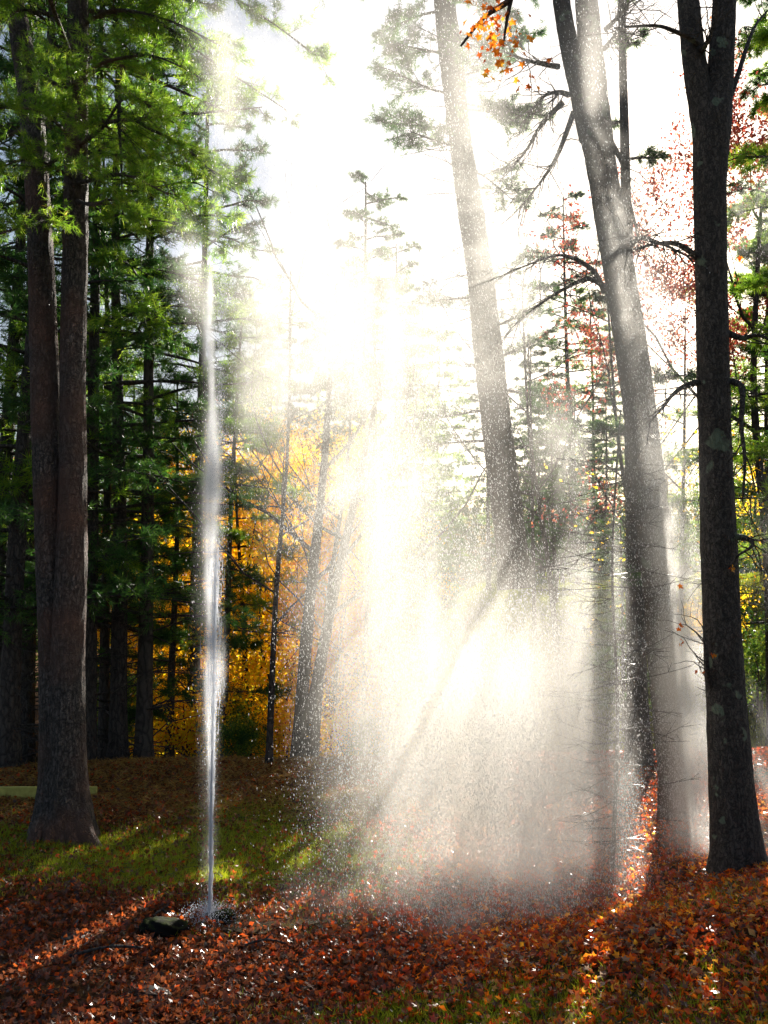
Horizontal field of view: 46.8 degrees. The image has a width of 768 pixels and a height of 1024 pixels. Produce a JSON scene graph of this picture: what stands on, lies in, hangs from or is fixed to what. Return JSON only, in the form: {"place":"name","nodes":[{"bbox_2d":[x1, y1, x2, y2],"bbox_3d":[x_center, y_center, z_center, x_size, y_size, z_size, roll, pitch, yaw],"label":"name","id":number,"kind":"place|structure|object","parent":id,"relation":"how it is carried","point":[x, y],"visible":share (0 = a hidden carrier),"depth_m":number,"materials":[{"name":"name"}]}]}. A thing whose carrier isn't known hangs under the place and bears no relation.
{"place":"outdoors","nodes":[
{"label":"outdoors","id":0,"kind":"place"},
{"bbox_2d":[0,570,767,1023],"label":"ground","id":1,"kind":"structure","parent":0,"point":[80,988],"depth_m":7.91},
{"bbox_2d":[0,786,97,799],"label":"board rail","id":2,"kind":"object","parent":1,"relation":"on","point":[22,791],"visible":0.3,"depth_m":10.36,"materials":[{"name":"brown wood"}]},
{"bbox_2d":[0,427,130,682],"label":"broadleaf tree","id":3,"kind":"object","parent":1,"relation":"on","point":[102,495],"visible":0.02,"depth_m":24.16,"materials":[{"name":"plant"}]},
{"bbox_2d":[61,932,91,942],"bbox_3d":[-2.210,3.053,6.360,0.224,0.055,0.159,0,-5,0],"label":"stone","id":4,"kind":"object","parent":1,"relation":"on","point":[68,937],"visible":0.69,"depth_m":6.33,"materials":[{"name":"grey stone"}]},
{"bbox_2d":[0,315,156,744],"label":"pine tree","id":5,"kind":"object","parent":1,"relation":"on","point":[133,488],"visible":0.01,"depth_m":18.84,"materials":[{"name":"green plant"}]},
{"bbox_2d":[0,0,189,754],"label":"pine tree","id":6,"kind":"object","parent":1,"relation":"on","point":[5,264],"visible":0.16,"depth_m":13.22,"materials":[{"name":"green plant"}]},
{"bbox_2d":[0,3,218,764],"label":"pine tree","id":7,"kind":"object","parent":1,"relation":"on","point":[28,715],"visible":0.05,"depth_m":16.19,"materials":[{"name":"green plant"}]},
{"bbox_2d":[0,143,233,759],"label":"pine tree","id":8,"kind":"object","parent":1,"relation":"on","point":[103,714],"visible":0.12,"depth_m":14.41,"materials":[{"name":"green plant"}]},
{"bbox_2d":[35,437,208,697],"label":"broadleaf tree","id":9,"kind":"object","parent":1,"relation":"on","point":[139,555],"depth_m":26.44,"materials":[{"name":"green plant"}]},
{"bbox_2d":[0,0,251,768],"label":"pine tree","id":10,"kind":"object","parent":1,"relation":"on","point":[11,725],"visible":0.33,"depth_m":11.95,"materials":[{"name":"green plant"}]},
{"bbox_2d":[37,367,221,692],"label":"pine tree","id":11,"kind":"object","parent":1,"relation":"on","point":[133,373],"visible":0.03,"depth_m":20.89,"materials":[{"name":"green plant"}]},
{"bbox_2d":[0,0,264,760],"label":"pine tree","id":12,"kind":"object","parent":1,"relation":"on","point":[119,555],"visible":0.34,"depth_m":12.85,"materials":[{"name":"green plant"}]},
{"bbox_2d":[97,668,176,757],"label":"shrub","id":13,"kind":"object","parent":1,"relation":"on","point":[134,704],"visible":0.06,"depth_m":16.67,"materials":[{"name":"plant"}]},
{"bbox_2d":[0,0,284,760],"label":"pine tree","id":14,"kind":"object","parent":1,"relation":"on","point":[118,719],"visible":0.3,"depth_m":13.10,"materials":[{"name":"green plant"}]},
{"bbox_2d":[123,985,170,996],"bbox_3d":[-1.458,2.960,5.466,0.304,0.042,0.140,0,-5,0],"label":"stone","id":15,"kind":"object","parent":1,"relation":"on","point":[151,988],"visible":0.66,"depth_m":5.45,"materials":[{"name":"grey stone"}]},
{"bbox_2d":[152,902,170,916],"bbox_3d":[-1.700,3.049,6.794,0.160,0.076,0.050,4,-6,-39],"label":"stick","id":16,"kind":"object","parent":1,"relation":"on","point":[159,911],"visible":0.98,"depth_m":6.79,"materials":[{"name":"brown wood"}]},
{"bbox_2d":[0,0,323,758],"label":"pine tree","id":17,"kind":"object","parent":1,"relation":"on","point":[145,707],"visible":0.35,"depth_m":13.36,"materials":[{"name":"green plant"}]},
{"bbox_2d":[138,916,189,938],"bbox_3d":[-1.620,3.057,6.509,0.376,0.148,0.254,0,-5,0],"label":"mossy rock","id":18,"kind":"object","parent":1,"relation":"on","point":[167,926],"visible":0.79,"depth_m":6.45,"materials":[{"name":"stone"}]},
{"bbox_2d":[97,560,234,743],"bbox_3d":[-4.721,3.041,19.109,4.302,4.714,3.268,6,-8,-49],"label":"bush","id":19,"kind":"object","parent":1,"relation":"on","point":[98,633],"visible":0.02,"depth_m":18.89,"materials":[{"name":"yellow plant"}]},
{"bbox_2d":[129,654,209,758],"bbox_3d":[-4.194,4.064,17.075,1.989,2.518,2.402,-2,-5,18],"label":"shrub","id":20,"kind":"object","parent":1,"relation":"on","point":[179,704],"visible":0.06,"depth_m":16.85,"materials":[{"name":"yellow plant"}]},
{"bbox_2d":[0,0,360,847],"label":"pine tree","id":21,"kind":"object","parent":1,"relation":"on","point":[64,808],"visible":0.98,"depth_m":9.15,"materials":[{"name":"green plant"}]},
{"bbox_2d":[131,669,254,757],"bbox_3d":[-3.061,3.831,14.790,2.402,2.518,1.989,0,-5,0],"label":"shrub","id":22,"kind":"object","parent":1,"relation":"on","point":[190,737],"visible":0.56,"depth_m":14.61,"materials":[{"name":"green plant"}]},
{"bbox_2d":[97,370,294,756],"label":"pine tree","id":23,"kind":"object","parent":1,"relation":"on","point":[166,635],"visible":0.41,"depth_m":14.64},
{"bbox_2d":[97,410,321,708],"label":"maple tree","id":24,"kind":"object","parent":1,"relation":"on","point":[192,458],"visible":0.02,"depth_m":22.87,"materials":[{"name":"yellow plant"}]},
{"bbox_2d":[127,514,311,755],"bbox_3d":[-3.922,2.668,18.298,3.759,5.421,4.948,20,-20,-76],"label":"bush","id":25,"kind":"object","parent":1,"relation":"on","point":[186,574],"visible":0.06,"depth_m":18.57,"materials":[{"name":"yellow plant"}]},
{"bbox_2d":[98,478,342,753],"bbox_3d":[-2.659,2.370,17.507,4.086,5.892,5.378,6,-8,-50],"label":"bush","id":26,"kind":"object","parent":1,"relation":"on","point":[266,620],"visible":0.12,"depth_m":16.86,"materials":[{"name":"yellow plant"}]},
{"bbox_2d":[110,28,334,756],"bbox_3d":[-3.348,-2.122,17.507,5.520,14.927,5.565,3,-6,-28],"label":"pine tree","id":27,"kind":"object","parent":1,"relation":"on","point":[249,127],"visible":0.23,"depth_m":17.64,"materials":[{"name":"green plant"}]},
{"bbox_2d":[177,263,267,932],"bbox_3d":[-1.306,0.604,7.020,0.814,5.258,0.777,0,-5,0],"label":"geyser","id":28,"kind":"object","parent":1,"relation":"on","point":[210,908],"visible":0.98,"depth_m":6.93,"materials":[{"name":"liquid"}]},
{"bbox_2d":[177,688,267,757],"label":"shrub","id":29,"kind":"object","parent":1,"relation":"on","point":[237,710],"visible":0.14,"depth_m":15.43,"materials":[{"name":"green plant"}]},
{"bbox_2d":[179,672,265,756],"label":"shrub","id":30,"kind":"object","parent":1,"relation":"on","point":[236,701],"visible":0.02,"depth_m":16.52,"materials":[{"name":"yellow plant"}]},
{"bbox_2d":[209,908,236,923],"bbox_3d":[-1.224,3.088,6.759,0.216,0.105,0.197,0,-5,0],"label":"mossy rock","id":31,"kind":"object","parent":1,"relation":"on","point":[228,911],"visible":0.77,"depth_m":6.71,"materials":[{"name":"grey stone"}]},
{"bbox_2d":[101,402,349,695],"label":"maple tree","id":32,"kind":"object","parent":1,"relation":"on","point":[269,486],"visible":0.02,"depth_m":25.72,"materials":[{"name":"plant"}]},
{"bbox_2d":[198,707,288,758],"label":"shrub","id":33,"kind":"object","parent":1,"relation":"on","point":[248,745],"visible":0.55,"depth_m":13.90,"materials":[{"name":"green plant"}]},
{"bbox_2d":[153,307,334,756],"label":"pine tree","id":34,"kind":"object","parent":1,"relation":"on","point":[234,531],"visible":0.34,"depth_m":15.31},
{"bbox_2d":[241,931,286,947],"bbox_3d":[-0.844,3.002,6.229,0.324,0.078,0.093,0,-5,-6],"label":"stick","id":35,"kind":"object","parent":1,"relation":"on","point":[256,941],"visible":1,"depth_m":6.21,"materials":[{"name":"brown wood"}]},
{"bbox_2d":[236,364,293,646],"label":"pine tree","id":36,"kind":"object","parent":1,"relation":"on","point":[270,412],"visible":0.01,"depth_m":44.42,"materials":[{"name":"green plant"}]},
{"bbox_2d":[215,914,320,933],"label":"puddle water","id":37,"kind":"structure","parent":1,"relation":"on","point":[286,922],"depth_m":6.63,"materials":[{"name":"liquid"}]},
{"bbox_2d":[56,29,509,763],"bbox_3d":[-0.950,-0.767,12.725,6.016,9.239,7.069,-3,-6,27],"label":"bare tree","id":38,"kind":"object","parent":1,"relation":"on","point":[272,653],"visible":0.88,"depth_m":11.84,"materials":[{"name":"grey plant"}]},
{"bbox_2d":[0,751,570,830],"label":"pine straw","id":39,"kind":"object","parent":1,"relation":"on","point":[261,759],"visible":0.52,"depth_m":10.76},
{"bbox_2d":[140,133,548,757],"bbox_3d":[-1.167,-0.643,14.237,6.392,9.817,7.511,3,-6,-30],"label":"bare tree","id":40,"kind":"object","parent":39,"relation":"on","point":[320,681],"visible":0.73,"depth_m":13.20,"materials":[{"name":"plant"}]},
{"bbox_2d":[336,702,410,756],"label":"shrub","id":41,"kind":"object","parent":39,"relation":"on","point":[361,744],"visible":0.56,"depth_m":14.34,"materials":[{"name":"plant"}]},
{"bbox_2d":[224,321,348,682],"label":"pine tree","id":42,"kind":"object","parent":1,"relation":"on","point":[297,373],"visible":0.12,"depth_m":31.51,"materials":[{"name":"green plant"}]},
{"bbox_2d":[241,679,336,758],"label":"shrub","id":43,"kind":"object","parent":1,"relation":"on","point":[287,736],"visible":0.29,"depth_m":15.49,"materials":[{"name":"yellow plant"}]},
{"bbox_2d":[176,500,402,756],"bbox_3d":[-1.883,2.576,16.874,4.947,5.421,3.759,4,-6,-40],"label":"bush","id":44,"kind":"object","parent":1,"relation":"on","point":[266,668],"visible":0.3,"depth_m":15.58,"materials":[{"name":"yellow plant"}]},
{"bbox_2d":[185,386,427,713],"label":"maple tree","id":45,"kind":"object","parent":1,"relation":"on","point":[275,457],"visible":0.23,"depth_m":18.35,"materials":[{"name":"yellow plant"}]},
{"bbox_2d":[128,219,494,756],"bbox_3d":[-1.688,-0.017,16.725,7.952,10.394,6.768,0,-5,0],"label":"bare tree","id":46,"kind":"object","parent":1,"relation":"on","point":[239,553],"visible":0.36,"depth_m":16.39,"materials":[{"name":"plant"}]},
{"bbox_2d":[277,299,348,533],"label":"pine tree","id":47,"kind":"object","parent":1,"relation":"on","point":[336,358],"visible":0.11,"depth_m":46.90,"materials":[{"name":"green plant"}]},
{"bbox_2d":[231,521,415,757],"bbox_3d":[-1.191,2.682,16.159,3.432,4.949,4.517,0,-5,-2],"label":"bush","id":48,"kind":"object","parent":1,"relation":"on","point":[348,649],"visible":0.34,"depth_m":15.55,"materials":[{"name":"yellow plant"}]},
{"bbox_2d":[140,271,520,755],"bbox_3d":[-1.153,0.221,15.220,7.069,9.239,6.016,1,-5,-9],"label":"bare tree","id":49,"kind":"object","parent":1,"relation":"on","point":[367,609],"visible":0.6,"depth_m":15.02,"materials":[{"name":"plant"}]},
{"bbox_2d":[129,125,537,758],"bbox_3d":[-0.729,-0.661,15.176,7.685,11.049,5.088,3,-6,-34],"label":"bare tree","id":50,"kind":"object","parent":1,"relation":"on","point":[305,697],"visible":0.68,"depth_m":14.03,"materials":[{"name":"grey plant"}]},
{"bbox_2d":[272,358,398,653],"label":"pine tree","id":51,"kind":"object","parent":1,"relation":"on","point":[307,364],"visible":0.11,"depth_m":40.34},
{"bbox_2d":[306,687,416,756],"bbox_3d":[-0.625,3.961,15.130,2.135,2.238,1.768,1,-5,-15],"label":"shrub","id":52,"kind":"object","parent":1,"relation":"on","point":[336,731],"visible":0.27,"depth_m":14.97,"materials":[{"name":"yellow plant"}]},
{"bbox_2d":[266,490,470,736],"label":"maple tree","id":53,"kind":"object","parent":1,"relation":"on","point":[404,557],"visible":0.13,"depth_m":17.77,"materials":[{"name":"yellow plant"}]},
{"bbox_2d":[291,169,452,674],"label":"pine tree","id":54,"kind":"object","parent":1,"relation":"on","point":[380,200],"visible":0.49,"depth_m":34.87,"materials":[{"name":"green plant"}]},
{"bbox_2d":[0,746,767,1023],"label":"fallen leaves","id":55,"kind":"object","parent":1,"relation":"on","point":[530,936],"visible":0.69,"depth_m":6.12,"materials":[{"name":"brown plant"}]},
{"bbox_2d":[69,938,145,956],"bbox_3d":[-1.891,2.977,6.077,0.505,0.072,0.077,2,-5,-18],"label":"stick","id":56,"kind":"object","parent":55,"relation":"on","point":[104,947],"visible":1,"depth_m":6.08,"materials":[{"name":"brown wood"}]},
{"bbox_2d":[0,572,767,1023],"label":"grass","id":57,"kind":"structure","parent":1,"relation":"on","point":[492,618],"depth_m":9.11,"materials":[{"name":"plant"}]},
{"bbox_2d":[0,764,767,1023],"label":"twig litter","id":58,"kind":"object","parent":1,"relation":"on","point":[383,917],"visible":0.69,"depth_m":6.38,"materials":[{"name":"brown plant"}]},
{"bbox_2d":[286,274,483,648],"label":"pine tree","id":59,"kind":"object","parent":1,"relation":"on","point":[384,286],"visible":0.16,"depth_m":44.29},
{"bbox_2d":[13,434,760,618],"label":"distant woods","id":60,"kind":"object","parent":1,"relation":"on","point":[483,567],"visible":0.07,"depth_m":64.16,"materials":[{"name":"green plant"}]},
{"bbox_2d":[330,325,473,663],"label":"pine tree","id":61,"kind":"object","parent":1,"relation":"on","point":[435,456],"visible":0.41,"depth_m":35.92,"materials":[{"name":"plant"}]},
{"bbox_2d":[342,240,463,635],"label":"pine tree","id":62,"kind":"object","parent":1,"relation":"on","point":[404,272],"visible":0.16,"depth_m":50.40,"materials":[{"name":"green plant"}]},
{"bbox_2d":[332,549,486,756],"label":"maple tree","id":63,"kind":"object","parent":1,"relation":"on","point":[396,613],"visible":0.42,"depth_m":16.57,"materials":[{"name":"yellow plant"}]},
{"bbox_2d":[373,410,480,649],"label":"pine tree","id":64,"kind":"object","parent":1,"relation":"on","point":[461,559],"visible":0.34,"depth_m":37.81,"materials":[{"name":"plant"}]},
{"bbox_2d":[386,327,492,607],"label":"pine tree","id":65,"kind":"object","parent":1,"relation":"on","point":[450,333],"visible":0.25,"depth_m":52.36,"materials":[{"name":"plant"}]},
{"bbox_2d":[138,0,767,959],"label":"falling drops","id":66,"kind":"object","parent":1,"relation":"on","point":[502,768],"visible":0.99,"depth_m":7.88,"materials":[{"name":"liquid"}]},
{"bbox_2d":[361,0,590,589],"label":"pine tree","id":67,"kind":"object","parent":1,"relation":"on","point":[453,49],"visible":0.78,"depth_m":22.26,"materials":[{"name":"grey plant"}]},
{"bbox_2d":[448,362,530,592],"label":"pine tree","id":68,"kind":"object","parent":1,"relation":"on","point":[486,545],"visible":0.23,"depth_m":39.03,"materials":[{"name":"green plant"}]},
{"bbox_2d":[460,0,551,91],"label":"maple tree","id":69,"kind":"object","parent":1,"relation":"on","point":[479,25],"visible":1,"depth_m":6.85,"materials":[{"name":"orange plant"}]},
{"bbox_2d":[494,347,571,571],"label":"pine tree","id":70,"kind":"object","parent":1,"relation":"on","point":[542,370],"visible":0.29,"depth_m":48.70,"materials":[{"name":"green plant"}]},
{"bbox_2d":[343,91,753,739],"bbox_3d":[2.890,-1.578,16.249,8.272,12.704,9.719,-1,-5,6],"label":"bare tree","id":71,"kind":"object","parent":1,"relation":"on","point":[547,559],"visible":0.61,"depth_m":16.87,"materials":[{"name":"grey plant"}]},
{"bbox_2d":[398,191,699,670],"bbox_3d":[4.267,-1.235,20.100,7.952,10.394,6.768,2,-5,-17],"label":"bare tree","id":72,"kind":"object","parent":1,"relation":"on","point":[535,648],"visible":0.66,"depth_m":19.72,"materials":[{"name":"plant"}]},
{"bbox_2d":[514,386,583,577],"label":"pine tree","id":73,"kind":"object","parent":1,"relation":"on","point":[537,418],"visible":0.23,"depth_m":31.02,"materials":[{"name":"plant"}]},
{"bbox_2d":[495,397,604,602],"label":"pine tree","id":74,"kind":"object","parent":1,"relation":"on","point":[552,451],"visible":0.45,"depth_m":24.45,"materials":[{"name":"plant"}]},
{"bbox_2d":[523,372,593,584],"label":"pine tree","id":75,"kind":"object","parent":1,"relation":"on","point":[555,387],"visible":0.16,"depth_m":36.24,"materials":[{"name":"green plant"}]},
{"bbox_2d":[513,190,624,570],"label":"pine tree","id":76,"kind":"object","parent":1,"relation":"on","point":[576,195],"visible":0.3,"depth_m":51.21,"materials":[{"name":"green plant"}]},
{"bbox_2d":[527,388,624,584],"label":"pine tree","id":77,"kind":"object","parent":1,"relation":"on","point":[586,411],"visible":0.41,"depth_m":29.96,"materials":[{"name":"plant"}]},
{"bbox_2d":[397,0,767,821],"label":"maple tree","id":78,"kind":"object","parent":1,"relation":"on","point":[599,146],"visible":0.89,"depth_m":9.46,"materials":[{"name":"brown plant"}]},
{"bbox_2d":[545,562,620,578],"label":"house","id":79,"kind":"structure","parent":1,"relation":"on","point":[598,567],"depth_m":45.30,"materials":[{"name":"white"}]},
{"bbox_2d":[547,286,624,559],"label":"pine tree","id":80,"kind":"object","parent":1,"relation":"on","point":[584,366],"visible":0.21,"depth_m":55.06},
{"bbox_2d":[419,101,767,748],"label":"bare tree","id":81,"kind":"object","parent":1,"relation":"on","point":[616,416],"visible":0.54,"depth_m":14.99,"materials":[{"name":"plant"}]},
{"bbox_2d":[577,379,624,574],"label":"pine tree","id":82,"kind":"object","parent":1,"relation":"on","point":[608,417],"visible":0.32,"depth_m":41.20,"materials":[{"name":"green plant"}]},
{"bbox_2d":[440,202,767,678],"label":"bare tree","id":83,"kind":"object","parent":1,"relation":"on","point":[683,507],"visible":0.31,"depth_m":18.36,"materials":[{"name":"plant"}]},
{"bbox_2d":[527,408,701,871],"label":"dead sapling","id":84,"kind":"object","parent":1,"relation":"on","point":[617,729],"visible":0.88,"depth_m":7.97,"materials":[{"name":"twig"},{"name":"bark"}]},
{"bbox_2d":[563,509,692,735],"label":"pine tree","id":85,"kind":"object","parent":1,"relation":"on","point":[622,599],"visible":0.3,"depth_m":16.94,"materials":[{"name":"plant"}]},
{"bbox_2d":[519,17,767,746],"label":"oak tree","id":86,"kind":"object","parent":1,"relation":"on","point":[736,129],"visible":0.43,"depth_m":16.34,"materials":[{"name":"red plant"}]},
{"bbox_2d":[533,0,756,767],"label":"pine tree","id":87,"kind":"object","parent":1,"relation":"on","point":[631,625],"visible":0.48,"depth_m":12.14,"materials":[{"name":"green plant"}]},
{"bbox_2d":[544,408,767,695],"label":"sapling","id":88,"kind":"object","parent":1,"relation":"on","point":[667,484],"visible":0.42,"depth_m":12.37,"materials":[{"name":"green plant"}]},
{"bbox_2d":[553,0,767,875],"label":"maple tree","id":89,"kind":"object","parent":1,"relation":"on","point":[736,840],"visible":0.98,"depth_m":7.45,"materials":[{"name":"brown plant"}]},
{"bbox_2d":[631,8,767,592],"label":"pine tree","id":90,"kind":"object","parent":1,"relation":"on","point":[759,40],"visible":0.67,"depth_m":10.95,"materials":[{"name":"green plant"}]},
{"bbox_2d":[660,9,767,569],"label":"pine tree","id":91,"kind":"object","parent":1,"relation":"on","point":[754,71],"visible":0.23,"depth_m":22.39,"materials":[{"name":"plant"}]},
{"bbox_2d":[665,0,767,724],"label":"pine tree","id":92,"kind":"object","parent":1,"relation":"on","point":[743,252],"visible":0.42,"depth_m":16.20,"materials":[{"name":"green plant"}]},
{"bbox_2d":[674,383,763,571],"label":"broadleaf tree","id":93,"kind":"object","parent":1,"relation":"on","point":[752,478],"visible":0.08,"depth_m":24.23,"materials":[{"name":"green plant"}]},
{"bbox_2d":[674,236,767,699],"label":"pine tree","id":94,"kind":"object","parent":1,"relation":"on","point":[747,312],"visible":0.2,"depth_m":18.08,"materials":[{"name":"green plant"}]},
{"bbox_2d":[684,579,759,648],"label":"shrub","id":95,"kind":"object","parent":1,"relation":"on","point":[695,623],"visible":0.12,"depth_m":19.91,"materials":[{"name":"yellow plant"}]},
{"bbox_2d":[699,535,762,574],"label":"house","id":96,"kind":"structure","parent":1,"relation":"on","point":[744,570],"depth_m":47.81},
{"bbox_2d":[745,561,756,572],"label":"window","id":97,"kind":"structure","parent":96,"relation":"in","point":[755,570],"depth_m":47.78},
{"bbox_2d":[698,612,765,721],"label":"shrub","id":98,"kind":"object","parent":1,"relation":"on","point":[754,655],"visible":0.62,"depth_m":17.06,"materials":[{"name":"green plant"}]},
{"bbox_2d":[736,417,762,568],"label":"maple tree","id":99,"kind":"object","parent":1,"relation":"on","point":[748,503],"visible":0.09,"depth_m":28.25,"materials":[{"name":"plant"}]},
{"bbox_2d":[0,0,767,551],"label":"sky","id":100,"kind":"structure","parent":0,"point":[664,98],"materials":[{"name":"white"}]}
]}

